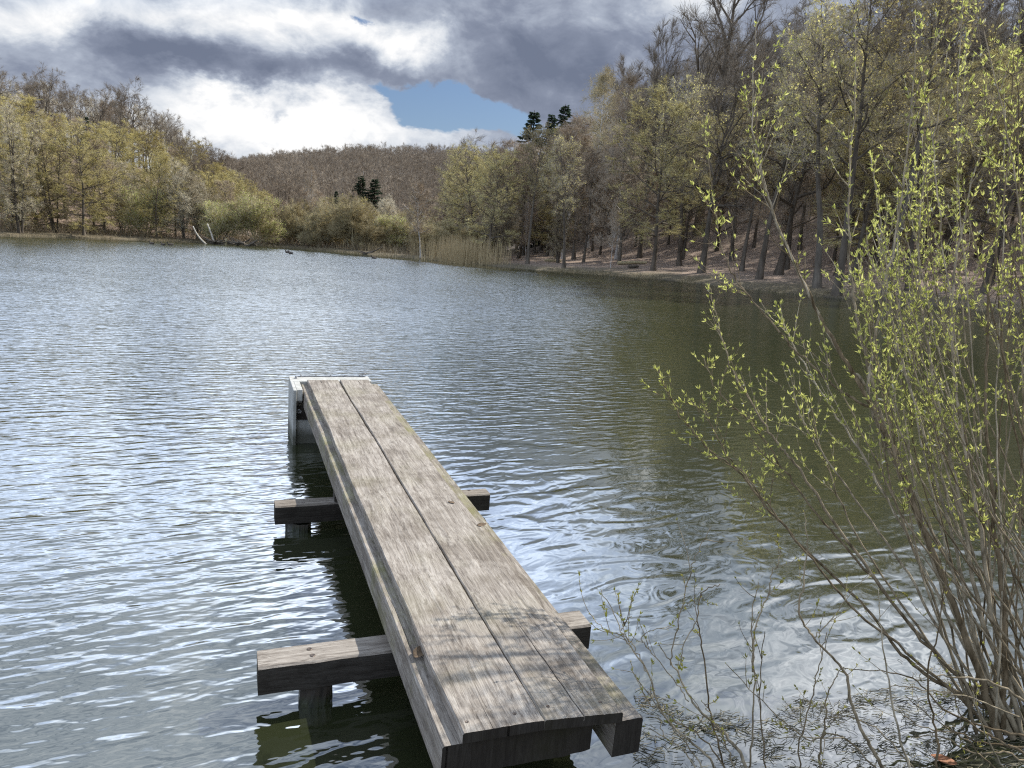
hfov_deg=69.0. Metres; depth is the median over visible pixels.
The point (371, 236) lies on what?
thicket bush
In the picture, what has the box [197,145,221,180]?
bare oak
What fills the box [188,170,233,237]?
hornbeam
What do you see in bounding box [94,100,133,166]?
bare beech
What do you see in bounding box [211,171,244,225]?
budding beech
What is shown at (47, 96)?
bare oak
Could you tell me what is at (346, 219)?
thicket bush
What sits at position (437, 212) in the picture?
bare beech
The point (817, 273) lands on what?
tall beech
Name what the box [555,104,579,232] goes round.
spruce
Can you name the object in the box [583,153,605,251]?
tall beech
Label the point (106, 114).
bare oak
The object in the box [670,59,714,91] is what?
bare oak
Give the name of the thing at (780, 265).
bare oak
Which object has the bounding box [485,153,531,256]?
bare beech
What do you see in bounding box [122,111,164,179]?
bare oak
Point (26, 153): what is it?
hornbeam
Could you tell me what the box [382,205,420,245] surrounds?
thicket bush
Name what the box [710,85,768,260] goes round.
tall beech
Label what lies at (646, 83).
bare ash
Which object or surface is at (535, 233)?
bare beech
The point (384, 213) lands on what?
thicket bush
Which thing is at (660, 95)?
bare oak
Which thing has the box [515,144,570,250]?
bare beech
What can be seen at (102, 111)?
bare oak
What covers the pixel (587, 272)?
shore grass
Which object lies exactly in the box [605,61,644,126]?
bare ash
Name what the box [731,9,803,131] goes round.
bare oak
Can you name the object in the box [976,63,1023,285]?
tall beech
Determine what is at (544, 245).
budding beech
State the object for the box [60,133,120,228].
bare beech
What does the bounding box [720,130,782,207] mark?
budding beech
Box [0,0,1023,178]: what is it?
sky
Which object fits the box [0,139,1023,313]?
ground
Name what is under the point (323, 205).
thicket bush
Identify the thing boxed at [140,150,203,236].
hornbeam
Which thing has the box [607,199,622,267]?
birch
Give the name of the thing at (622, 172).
bare beech
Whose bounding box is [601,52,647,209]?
bare ash
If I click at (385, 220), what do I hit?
willow bush
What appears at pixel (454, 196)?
tall beech
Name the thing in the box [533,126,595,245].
budding beech
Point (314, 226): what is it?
thicket bush
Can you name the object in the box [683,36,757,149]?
bare oak
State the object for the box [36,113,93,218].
bare beech
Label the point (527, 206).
birch
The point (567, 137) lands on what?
bare beech
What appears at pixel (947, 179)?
tall beech
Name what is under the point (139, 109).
bare oak
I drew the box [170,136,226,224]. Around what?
hornbeam
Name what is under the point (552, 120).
spruce
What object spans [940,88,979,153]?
budding beech
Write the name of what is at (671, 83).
bare ash
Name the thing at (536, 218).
budding beech
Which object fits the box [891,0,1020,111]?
bare oak
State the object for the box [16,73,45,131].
bare oak
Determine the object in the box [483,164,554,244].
budding beech
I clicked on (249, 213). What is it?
willow bush
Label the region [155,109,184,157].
bare oak
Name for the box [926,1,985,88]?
bare ash
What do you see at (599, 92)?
pale birch
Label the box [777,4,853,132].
bare oak
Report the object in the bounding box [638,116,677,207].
budding beech
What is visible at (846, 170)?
bare beech
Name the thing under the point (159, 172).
hornbeam
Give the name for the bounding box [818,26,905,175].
bare oak
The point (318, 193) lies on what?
bare beech
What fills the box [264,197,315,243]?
thicket bush
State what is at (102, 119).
bare beech
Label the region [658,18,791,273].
bare oak
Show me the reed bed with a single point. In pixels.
(460, 255)
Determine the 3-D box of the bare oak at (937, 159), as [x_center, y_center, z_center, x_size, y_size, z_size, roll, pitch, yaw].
[26.668,-13.715,49.129,7.184,14.237,6.563,9,12,25]
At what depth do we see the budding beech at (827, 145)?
74.03 m
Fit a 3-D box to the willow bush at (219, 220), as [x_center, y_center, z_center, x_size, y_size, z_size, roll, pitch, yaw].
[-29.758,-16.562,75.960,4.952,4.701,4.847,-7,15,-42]
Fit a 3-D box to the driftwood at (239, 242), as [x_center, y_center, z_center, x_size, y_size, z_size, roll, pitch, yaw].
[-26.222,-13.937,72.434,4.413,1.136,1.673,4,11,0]
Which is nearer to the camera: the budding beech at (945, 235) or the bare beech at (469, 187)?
the budding beech at (945, 235)
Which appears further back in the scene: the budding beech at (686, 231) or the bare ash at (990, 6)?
the bare ash at (990, 6)
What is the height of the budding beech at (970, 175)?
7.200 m
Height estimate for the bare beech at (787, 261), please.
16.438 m
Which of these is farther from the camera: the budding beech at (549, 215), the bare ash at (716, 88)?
the bare ash at (716, 88)
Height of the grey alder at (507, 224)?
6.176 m
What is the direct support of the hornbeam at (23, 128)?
on the ground at (667, 259)
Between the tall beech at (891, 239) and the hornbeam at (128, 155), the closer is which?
the tall beech at (891, 239)
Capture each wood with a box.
[0,78,192,172]
[195,141,702,221]
[568,8,1023,222]
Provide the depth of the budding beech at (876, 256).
54.93 m
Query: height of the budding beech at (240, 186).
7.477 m
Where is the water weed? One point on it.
(792, 726)
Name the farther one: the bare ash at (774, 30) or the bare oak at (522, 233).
the bare ash at (774, 30)
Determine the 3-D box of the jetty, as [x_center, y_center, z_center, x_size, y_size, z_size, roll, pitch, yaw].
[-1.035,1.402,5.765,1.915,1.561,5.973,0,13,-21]
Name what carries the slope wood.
on the ground at (667, 259)
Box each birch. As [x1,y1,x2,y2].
[301,166,319,214]
[396,181,438,257]
[522,195,530,254]
[543,113,608,258]
[572,63,625,247]
[594,67,657,258]
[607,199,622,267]
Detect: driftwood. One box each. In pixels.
[199,234,229,244]
[218,235,263,245]
[355,246,381,253]
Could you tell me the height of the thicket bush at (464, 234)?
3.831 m
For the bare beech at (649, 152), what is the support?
on the ground at (667, 259)
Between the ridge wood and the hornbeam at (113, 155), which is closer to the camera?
the hornbeam at (113, 155)
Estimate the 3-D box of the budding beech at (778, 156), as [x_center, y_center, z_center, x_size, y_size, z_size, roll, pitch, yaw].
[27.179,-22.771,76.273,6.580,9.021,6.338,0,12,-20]
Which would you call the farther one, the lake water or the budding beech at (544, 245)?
the budding beech at (544, 245)
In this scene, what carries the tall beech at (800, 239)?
on the ground at (667, 259)
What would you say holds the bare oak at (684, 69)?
on the ground at (667, 259)
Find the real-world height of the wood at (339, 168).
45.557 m
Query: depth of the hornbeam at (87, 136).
65.70 m
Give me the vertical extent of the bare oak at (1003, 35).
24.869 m
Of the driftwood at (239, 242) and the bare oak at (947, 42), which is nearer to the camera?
the driftwood at (239, 242)
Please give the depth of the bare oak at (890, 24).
91.40 m
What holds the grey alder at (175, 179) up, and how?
on the ground at (667, 259)
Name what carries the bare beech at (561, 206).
on the ground at (667, 259)
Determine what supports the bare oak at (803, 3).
on the ground at (667, 259)
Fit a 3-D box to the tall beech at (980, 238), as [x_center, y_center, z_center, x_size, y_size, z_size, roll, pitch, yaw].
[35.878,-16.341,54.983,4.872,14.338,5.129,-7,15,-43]
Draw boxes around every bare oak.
[0,57,24,143]
[0,71,19,121]
[7,68,58,128]
[13,62,65,133]
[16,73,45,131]
[25,76,73,123]
[41,80,82,129]
[47,81,87,142]
[59,84,98,141]
[70,87,121,141]
[87,96,131,158]
[103,75,166,174]
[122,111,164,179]
[135,109,181,155]
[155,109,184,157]
[160,117,194,168]
[169,133,212,232]
[179,133,211,163]
[189,142,215,188]
[191,137,221,175]
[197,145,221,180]
[201,150,227,186]
[202,147,245,199]
[435,128,495,225]
[491,136,558,258]
[604,128,660,236]
[639,59,681,163]
[639,65,696,173]
[657,20,736,195]
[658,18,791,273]
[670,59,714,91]
[671,32,763,129]
[680,12,771,149]
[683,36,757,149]
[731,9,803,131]
[738,8,830,180]
[739,18,884,274]
[752,0,818,112]
[755,15,853,227]
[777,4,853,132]
[800,31,948,275]
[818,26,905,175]
[831,0,937,84]
[847,0,968,165]
[865,70,984,277]
[867,0,965,98]
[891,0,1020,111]
[900,0,997,99]
[932,0,1023,154]
[937,0,1021,97]
[944,108,1023,294]
[950,0,1023,157]
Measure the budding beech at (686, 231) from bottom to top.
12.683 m
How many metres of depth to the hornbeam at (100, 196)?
70.08 m
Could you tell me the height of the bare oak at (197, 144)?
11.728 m
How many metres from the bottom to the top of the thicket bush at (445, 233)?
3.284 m
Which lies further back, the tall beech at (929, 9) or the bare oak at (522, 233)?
the bare oak at (522, 233)
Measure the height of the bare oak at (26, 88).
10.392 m
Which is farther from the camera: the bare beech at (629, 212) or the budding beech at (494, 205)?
the bare beech at (629, 212)
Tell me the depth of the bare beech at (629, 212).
74.47 m
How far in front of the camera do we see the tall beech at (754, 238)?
67.75 m
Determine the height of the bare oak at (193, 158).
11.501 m
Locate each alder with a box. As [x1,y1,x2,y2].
[0,91,44,233]
[25,109,79,232]
[87,157,150,229]
[153,155,207,238]
[172,171,220,239]
[369,193,397,219]
[478,196,522,259]
[543,179,577,262]
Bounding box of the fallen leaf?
[931,754,956,764]
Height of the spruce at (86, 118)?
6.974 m
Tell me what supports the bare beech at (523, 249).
on the ground at (667, 259)
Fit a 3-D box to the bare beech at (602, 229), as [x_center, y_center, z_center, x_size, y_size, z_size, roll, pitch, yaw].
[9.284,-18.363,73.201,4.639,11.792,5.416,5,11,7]
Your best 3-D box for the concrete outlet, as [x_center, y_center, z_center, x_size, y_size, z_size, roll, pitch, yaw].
[-2.071,0.990,8.485,0.891,2.160,0.663,0,13,-21]
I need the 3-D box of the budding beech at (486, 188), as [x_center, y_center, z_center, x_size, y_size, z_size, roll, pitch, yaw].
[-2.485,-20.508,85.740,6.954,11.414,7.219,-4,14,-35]
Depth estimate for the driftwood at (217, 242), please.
71.45 m
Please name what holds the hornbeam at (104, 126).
on the ground at (667, 259)
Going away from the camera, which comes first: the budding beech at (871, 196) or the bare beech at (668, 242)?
the budding beech at (871, 196)
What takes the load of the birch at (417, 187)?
on the ground at (667, 259)
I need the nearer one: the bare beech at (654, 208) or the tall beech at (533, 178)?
the tall beech at (533, 178)
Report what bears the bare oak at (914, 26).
on the ground at (667, 259)
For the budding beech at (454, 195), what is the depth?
99.09 m
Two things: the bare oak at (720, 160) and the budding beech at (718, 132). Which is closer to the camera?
the bare oak at (720, 160)
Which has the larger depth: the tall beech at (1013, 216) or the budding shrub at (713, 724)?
the tall beech at (1013, 216)
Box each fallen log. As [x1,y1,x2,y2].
[544,259,561,261]
[617,261,646,264]
[628,265,638,268]
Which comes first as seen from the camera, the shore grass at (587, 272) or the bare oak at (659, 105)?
the shore grass at (587, 272)
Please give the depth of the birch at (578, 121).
72.26 m
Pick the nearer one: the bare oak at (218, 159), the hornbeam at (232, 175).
the hornbeam at (232, 175)
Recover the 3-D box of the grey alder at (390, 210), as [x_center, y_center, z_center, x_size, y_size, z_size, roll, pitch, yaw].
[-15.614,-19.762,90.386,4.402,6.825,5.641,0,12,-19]
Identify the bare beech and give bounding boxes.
[19,84,47,133]
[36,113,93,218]
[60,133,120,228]
[67,117,102,169]
[90,101,119,160]
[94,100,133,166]
[165,147,192,187]
[212,178,237,238]
[295,188,307,205]
[308,190,324,211]
[410,191,433,218]
[431,208,445,223]
[435,205,453,229]
[452,157,488,224]
[461,138,542,259]
[462,155,508,237]
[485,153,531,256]
[497,139,556,255]
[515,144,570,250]
[518,179,552,252]
[545,121,612,259]
[549,148,584,246]
[559,147,617,261]
[561,137,597,242]
[584,121,668,261]
[587,137,628,254]
[600,154,630,234]
[624,111,663,216]
[625,152,660,246]
[648,162,672,214]
[650,178,695,244]
[654,89,724,250]
[693,131,759,250]
[741,60,843,269]
[814,103,905,217]
[952,98,1005,193]
[990,146,1023,245]
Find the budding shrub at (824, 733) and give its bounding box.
[725,510,950,767]
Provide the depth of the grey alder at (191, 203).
75.27 m
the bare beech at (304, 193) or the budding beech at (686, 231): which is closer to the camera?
the budding beech at (686, 231)
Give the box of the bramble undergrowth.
[0,200,482,256]
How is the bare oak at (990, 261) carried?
on the ground at (667, 259)
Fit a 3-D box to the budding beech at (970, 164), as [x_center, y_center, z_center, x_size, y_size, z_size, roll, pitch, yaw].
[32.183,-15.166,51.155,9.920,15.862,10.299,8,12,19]
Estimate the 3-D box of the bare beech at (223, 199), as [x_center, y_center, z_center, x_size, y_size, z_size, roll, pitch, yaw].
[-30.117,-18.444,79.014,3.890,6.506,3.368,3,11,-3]
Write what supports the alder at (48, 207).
on the ground at (667, 259)
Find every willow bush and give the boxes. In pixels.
[113,181,178,235]
[190,198,243,241]
[225,187,290,245]
[365,213,409,249]
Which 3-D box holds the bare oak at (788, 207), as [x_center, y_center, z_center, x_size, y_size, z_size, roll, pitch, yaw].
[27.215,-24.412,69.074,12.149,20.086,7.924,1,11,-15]
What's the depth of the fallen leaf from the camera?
3.52 m
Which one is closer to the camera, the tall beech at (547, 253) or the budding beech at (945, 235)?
the budding beech at (945, 235)
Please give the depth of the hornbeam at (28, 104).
70.08 m
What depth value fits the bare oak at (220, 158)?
111.50 m
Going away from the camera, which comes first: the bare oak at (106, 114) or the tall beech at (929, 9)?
the tall beech at (929, 9)
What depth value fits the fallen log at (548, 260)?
69.03 m
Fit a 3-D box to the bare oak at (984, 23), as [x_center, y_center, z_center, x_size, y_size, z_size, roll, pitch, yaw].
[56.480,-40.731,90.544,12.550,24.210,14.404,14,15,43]
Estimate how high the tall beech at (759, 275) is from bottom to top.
17.884 m
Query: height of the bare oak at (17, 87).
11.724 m
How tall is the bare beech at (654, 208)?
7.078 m
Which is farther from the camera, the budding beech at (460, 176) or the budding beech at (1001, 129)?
the budding beech at (460, 176)
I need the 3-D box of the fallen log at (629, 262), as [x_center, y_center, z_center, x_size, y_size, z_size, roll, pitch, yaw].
[10.407,-10.477,64.590,2.608,0.454,0.367,2,11,-10]
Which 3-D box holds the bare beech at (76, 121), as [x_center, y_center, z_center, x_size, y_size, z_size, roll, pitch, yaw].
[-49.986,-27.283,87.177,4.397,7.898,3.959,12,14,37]
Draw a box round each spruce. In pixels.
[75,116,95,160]
[333,191,338,204]
[349,176,369,211]
[362,179,385,211]
[503,110,555,247]
[539,114,561,234]
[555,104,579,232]
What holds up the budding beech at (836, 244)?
on the ground at (667, 259)
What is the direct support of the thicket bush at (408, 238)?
on the ground at (667, 259)
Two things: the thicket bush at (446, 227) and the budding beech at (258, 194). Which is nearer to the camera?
the thicket bush at (446, 227)
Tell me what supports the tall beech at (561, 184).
on the ground at (667, 259)
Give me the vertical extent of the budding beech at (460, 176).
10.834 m
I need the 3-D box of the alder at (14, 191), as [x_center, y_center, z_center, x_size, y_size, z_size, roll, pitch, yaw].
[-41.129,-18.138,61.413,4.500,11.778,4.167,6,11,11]
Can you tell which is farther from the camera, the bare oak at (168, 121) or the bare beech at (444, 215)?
the bare oak at (168, 121)
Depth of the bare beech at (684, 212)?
69.18 m
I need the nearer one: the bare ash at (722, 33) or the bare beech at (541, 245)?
the bare ash at (722, 33)
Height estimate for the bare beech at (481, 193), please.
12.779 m
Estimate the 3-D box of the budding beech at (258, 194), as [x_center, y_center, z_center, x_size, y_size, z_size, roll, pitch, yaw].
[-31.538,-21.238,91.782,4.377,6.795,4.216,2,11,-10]
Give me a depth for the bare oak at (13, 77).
93.05 m
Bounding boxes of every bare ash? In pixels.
[106,88,141,187]
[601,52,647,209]
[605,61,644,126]
[625,17,694,257]
[635,67,664,197]
[659,58,697,190]
[661,0,809,234]
[697,62,728,120]
[742,17,789,139]
[816,0,882,89]
[857,21,900,123]
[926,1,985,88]
[953,0,1014,99]
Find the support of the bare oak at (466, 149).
on the ground at (667, 259)
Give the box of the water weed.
[633,659,1023,767]
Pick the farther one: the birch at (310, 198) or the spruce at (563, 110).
the spruce at (563, 110)
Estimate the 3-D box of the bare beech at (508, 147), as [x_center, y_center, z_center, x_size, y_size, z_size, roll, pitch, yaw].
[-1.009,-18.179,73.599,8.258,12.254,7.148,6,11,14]
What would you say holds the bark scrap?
on the jetty
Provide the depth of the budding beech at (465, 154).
81.98 m
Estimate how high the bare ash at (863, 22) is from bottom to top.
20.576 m
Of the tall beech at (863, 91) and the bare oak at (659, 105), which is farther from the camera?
the bare oak at (659, 105)
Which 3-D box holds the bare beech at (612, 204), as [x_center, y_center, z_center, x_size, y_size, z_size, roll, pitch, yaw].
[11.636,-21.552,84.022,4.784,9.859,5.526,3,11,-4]
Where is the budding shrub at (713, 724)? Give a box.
[578,517,750,767]
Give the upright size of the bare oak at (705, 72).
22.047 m
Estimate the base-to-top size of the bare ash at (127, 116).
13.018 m
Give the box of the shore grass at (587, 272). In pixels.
[0,231,1023,313]
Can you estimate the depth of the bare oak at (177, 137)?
105.75 m
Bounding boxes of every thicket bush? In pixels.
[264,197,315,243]
[285,212,313,244]
[294,208,338,246]
[302,194,350,245]
[323,189,387,248]
[349,216,400,249]
[375,209,405,248]
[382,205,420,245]
[396,216,447,253]
[407,224,436,250]
[424,217,456,236]
[425,224,455,250]
[452,223,485,254]
[457,222,502,257]
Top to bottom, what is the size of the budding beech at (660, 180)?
14.818 m
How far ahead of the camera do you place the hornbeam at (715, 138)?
86.35 m
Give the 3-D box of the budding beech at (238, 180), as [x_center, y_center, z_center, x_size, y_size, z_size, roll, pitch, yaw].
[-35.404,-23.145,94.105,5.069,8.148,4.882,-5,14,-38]
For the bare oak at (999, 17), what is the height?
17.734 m
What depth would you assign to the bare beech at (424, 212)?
87.78 m
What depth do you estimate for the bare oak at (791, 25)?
91.00 m
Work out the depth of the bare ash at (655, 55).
65.85 m
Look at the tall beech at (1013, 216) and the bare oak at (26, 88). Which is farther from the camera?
the bare oak at (26, 88)
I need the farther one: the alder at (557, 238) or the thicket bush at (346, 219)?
the thicket bush at (346, 219)
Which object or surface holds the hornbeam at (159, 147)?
on the ground at (667, 259)
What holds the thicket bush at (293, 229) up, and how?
on the ground at (667, 259)
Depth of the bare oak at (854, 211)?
51.74 m
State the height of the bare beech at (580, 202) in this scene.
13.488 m
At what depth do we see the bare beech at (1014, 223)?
47.33 m
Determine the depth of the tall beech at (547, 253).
81.49 m
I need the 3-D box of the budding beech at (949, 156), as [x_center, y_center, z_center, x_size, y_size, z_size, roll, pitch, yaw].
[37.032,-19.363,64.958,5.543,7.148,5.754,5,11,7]
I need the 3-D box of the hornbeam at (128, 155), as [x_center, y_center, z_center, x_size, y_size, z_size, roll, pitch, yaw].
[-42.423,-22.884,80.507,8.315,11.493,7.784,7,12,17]
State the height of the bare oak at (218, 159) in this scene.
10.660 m
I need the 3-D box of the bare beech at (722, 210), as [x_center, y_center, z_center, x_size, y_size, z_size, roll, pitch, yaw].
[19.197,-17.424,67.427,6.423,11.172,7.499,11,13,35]
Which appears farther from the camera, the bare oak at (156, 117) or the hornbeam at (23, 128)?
the bare oak at (156, 117)
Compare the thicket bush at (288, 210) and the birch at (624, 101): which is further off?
the thicket bush at (288, 210)
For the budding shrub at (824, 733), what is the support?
on the ground at (667, 259)
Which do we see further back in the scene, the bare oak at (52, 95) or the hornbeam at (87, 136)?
the bare oak at (52, 95)
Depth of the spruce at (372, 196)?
142.88 m
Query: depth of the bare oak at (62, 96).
111.43 m
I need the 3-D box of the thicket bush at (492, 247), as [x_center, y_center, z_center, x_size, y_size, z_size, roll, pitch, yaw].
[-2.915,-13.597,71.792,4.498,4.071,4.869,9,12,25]
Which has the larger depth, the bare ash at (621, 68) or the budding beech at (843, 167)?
the bare ash at (621, 68)
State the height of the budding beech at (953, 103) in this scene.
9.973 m
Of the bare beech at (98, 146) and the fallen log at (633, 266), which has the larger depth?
the bare beech at (98, 146)
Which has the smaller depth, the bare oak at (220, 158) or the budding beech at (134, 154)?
the budding beech at (134, 154)
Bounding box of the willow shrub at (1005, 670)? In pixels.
[639,0,1023,740]
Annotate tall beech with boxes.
[445,178,465,216]
[518,121,558,263]
[536,152,564,255]
[538,135,586,267]
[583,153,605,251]
[650,72,729,265]
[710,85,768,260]
[724,115,760,233]
[727,92,794,270]
[730,12,852,279]
[744,120,785,247]
[761,0,888,287]
[791,94,837,249]
[795,0,936,296]
[858,0,1003,300]
[861,93,912,241]
[876,104,955,290]
[920,101,970,259]
[965,61,1023,257]
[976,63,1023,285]
[1001,111,1023,241]
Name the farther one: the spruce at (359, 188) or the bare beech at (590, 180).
the spruce at (359, 188)
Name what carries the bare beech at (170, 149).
on the ground at (667, 259)
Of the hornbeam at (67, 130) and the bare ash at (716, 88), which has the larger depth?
the bare ash at (716, 88)
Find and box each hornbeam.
[0,92,87,223]
[0,101,49,199]
[0,109,55,229]
[0,141,53,225]
[22,113,95,191]
[25,108,61,168]
[33,114,130,235]
[69,157,140,234]
[74,118,157,222]
[76,127,130,201]
[87,120,136,171]
[118,125,180,209]
[128,156,188,237]
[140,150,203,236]
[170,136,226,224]
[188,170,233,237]
[197,163,229,217]
[206,162,240,209]
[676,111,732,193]
[832,169,931,258]
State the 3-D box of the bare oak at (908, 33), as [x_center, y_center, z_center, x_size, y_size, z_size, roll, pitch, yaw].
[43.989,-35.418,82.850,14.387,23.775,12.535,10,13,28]
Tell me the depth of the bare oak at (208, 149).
127.44 m
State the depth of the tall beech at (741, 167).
71.70 m
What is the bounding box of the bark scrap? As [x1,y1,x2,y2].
[413,646,423,657]
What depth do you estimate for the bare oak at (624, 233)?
80.20 m
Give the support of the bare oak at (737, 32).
on the ground at (667, 259)
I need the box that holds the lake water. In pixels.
[0,235,1023,767]
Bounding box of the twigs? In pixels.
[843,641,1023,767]
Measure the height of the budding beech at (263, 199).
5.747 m
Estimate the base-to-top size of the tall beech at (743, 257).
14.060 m
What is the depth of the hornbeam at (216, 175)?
95.48 m
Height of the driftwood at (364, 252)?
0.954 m
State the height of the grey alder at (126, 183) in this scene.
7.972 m
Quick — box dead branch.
[192,226,206,243]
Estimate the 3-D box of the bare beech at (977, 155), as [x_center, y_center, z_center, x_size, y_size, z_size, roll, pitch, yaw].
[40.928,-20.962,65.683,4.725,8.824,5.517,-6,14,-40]
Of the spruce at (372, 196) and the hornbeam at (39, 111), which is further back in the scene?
the spruce at (372, 196)
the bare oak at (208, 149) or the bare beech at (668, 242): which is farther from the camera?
the bare oak at (208, 149)
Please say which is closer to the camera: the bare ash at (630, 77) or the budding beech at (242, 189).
the budding beech at (242, 189)
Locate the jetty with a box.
[257,380,642,767]
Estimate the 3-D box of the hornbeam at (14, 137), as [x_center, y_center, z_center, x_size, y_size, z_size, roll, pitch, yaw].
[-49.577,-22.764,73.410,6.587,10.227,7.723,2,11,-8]
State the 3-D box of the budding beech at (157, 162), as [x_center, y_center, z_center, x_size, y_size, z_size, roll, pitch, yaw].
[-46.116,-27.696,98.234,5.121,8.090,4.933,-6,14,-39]
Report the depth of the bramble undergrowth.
73.61 m
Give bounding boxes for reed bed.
[408,234,512,264]
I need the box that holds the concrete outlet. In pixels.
[288,373,371,444]
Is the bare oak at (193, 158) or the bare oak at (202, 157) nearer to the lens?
the bare oak at (193, 158)
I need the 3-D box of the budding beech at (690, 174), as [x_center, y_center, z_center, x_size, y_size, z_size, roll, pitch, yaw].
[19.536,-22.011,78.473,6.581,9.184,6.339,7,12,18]
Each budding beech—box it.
[114,129,146,182]
[144,145,175,190]
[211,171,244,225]
[215,169,250,231]
[229,176,261,236]
[234,177,251,231]
[246,184,272,234]
[252,192,274,228]
[432,139,501,233]
[433,159,480,235]
[439,170,480,224]
[463,143,532,261]
[469,156,523,240]
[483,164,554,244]
[487,165,558,253]
[527,201,559,247]
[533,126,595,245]
[584,132,619,234]
[603,73,723,270]
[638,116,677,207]
[655,114,738,259]
[672,137,724,216]
[702,121,747,202]
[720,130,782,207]
[746,119,801,186]
[805,136,880,262]
[809,37,973,282]
[809,108,848,190]
[813,114,873,207]
[837,73,955,267]
[902,39,1023,273]
[909,60,1011,238]
[912,129,974,196]
[930,76,1007,173]
[937,139,1011,216]
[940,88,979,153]
[966,106,1013,174]
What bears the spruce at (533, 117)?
on the ground at (667, 259)
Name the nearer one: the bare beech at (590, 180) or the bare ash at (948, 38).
the bare beech at (590, 180)
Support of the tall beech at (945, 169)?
on the ground at (667, 259)
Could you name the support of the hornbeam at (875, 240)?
on the ground at (667, 259)
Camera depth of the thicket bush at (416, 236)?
73.43 m
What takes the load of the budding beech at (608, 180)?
on the ground at (667, 259)
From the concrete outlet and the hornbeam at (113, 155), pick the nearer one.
the concrete outlet
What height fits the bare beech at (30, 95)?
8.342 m
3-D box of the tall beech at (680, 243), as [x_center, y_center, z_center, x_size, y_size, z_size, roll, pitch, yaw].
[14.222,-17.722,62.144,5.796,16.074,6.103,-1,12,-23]
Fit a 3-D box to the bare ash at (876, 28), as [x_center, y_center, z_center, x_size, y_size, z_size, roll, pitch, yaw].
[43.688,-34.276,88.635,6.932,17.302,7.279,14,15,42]
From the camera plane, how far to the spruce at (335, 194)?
143.63 m
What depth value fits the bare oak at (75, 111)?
106.17 m

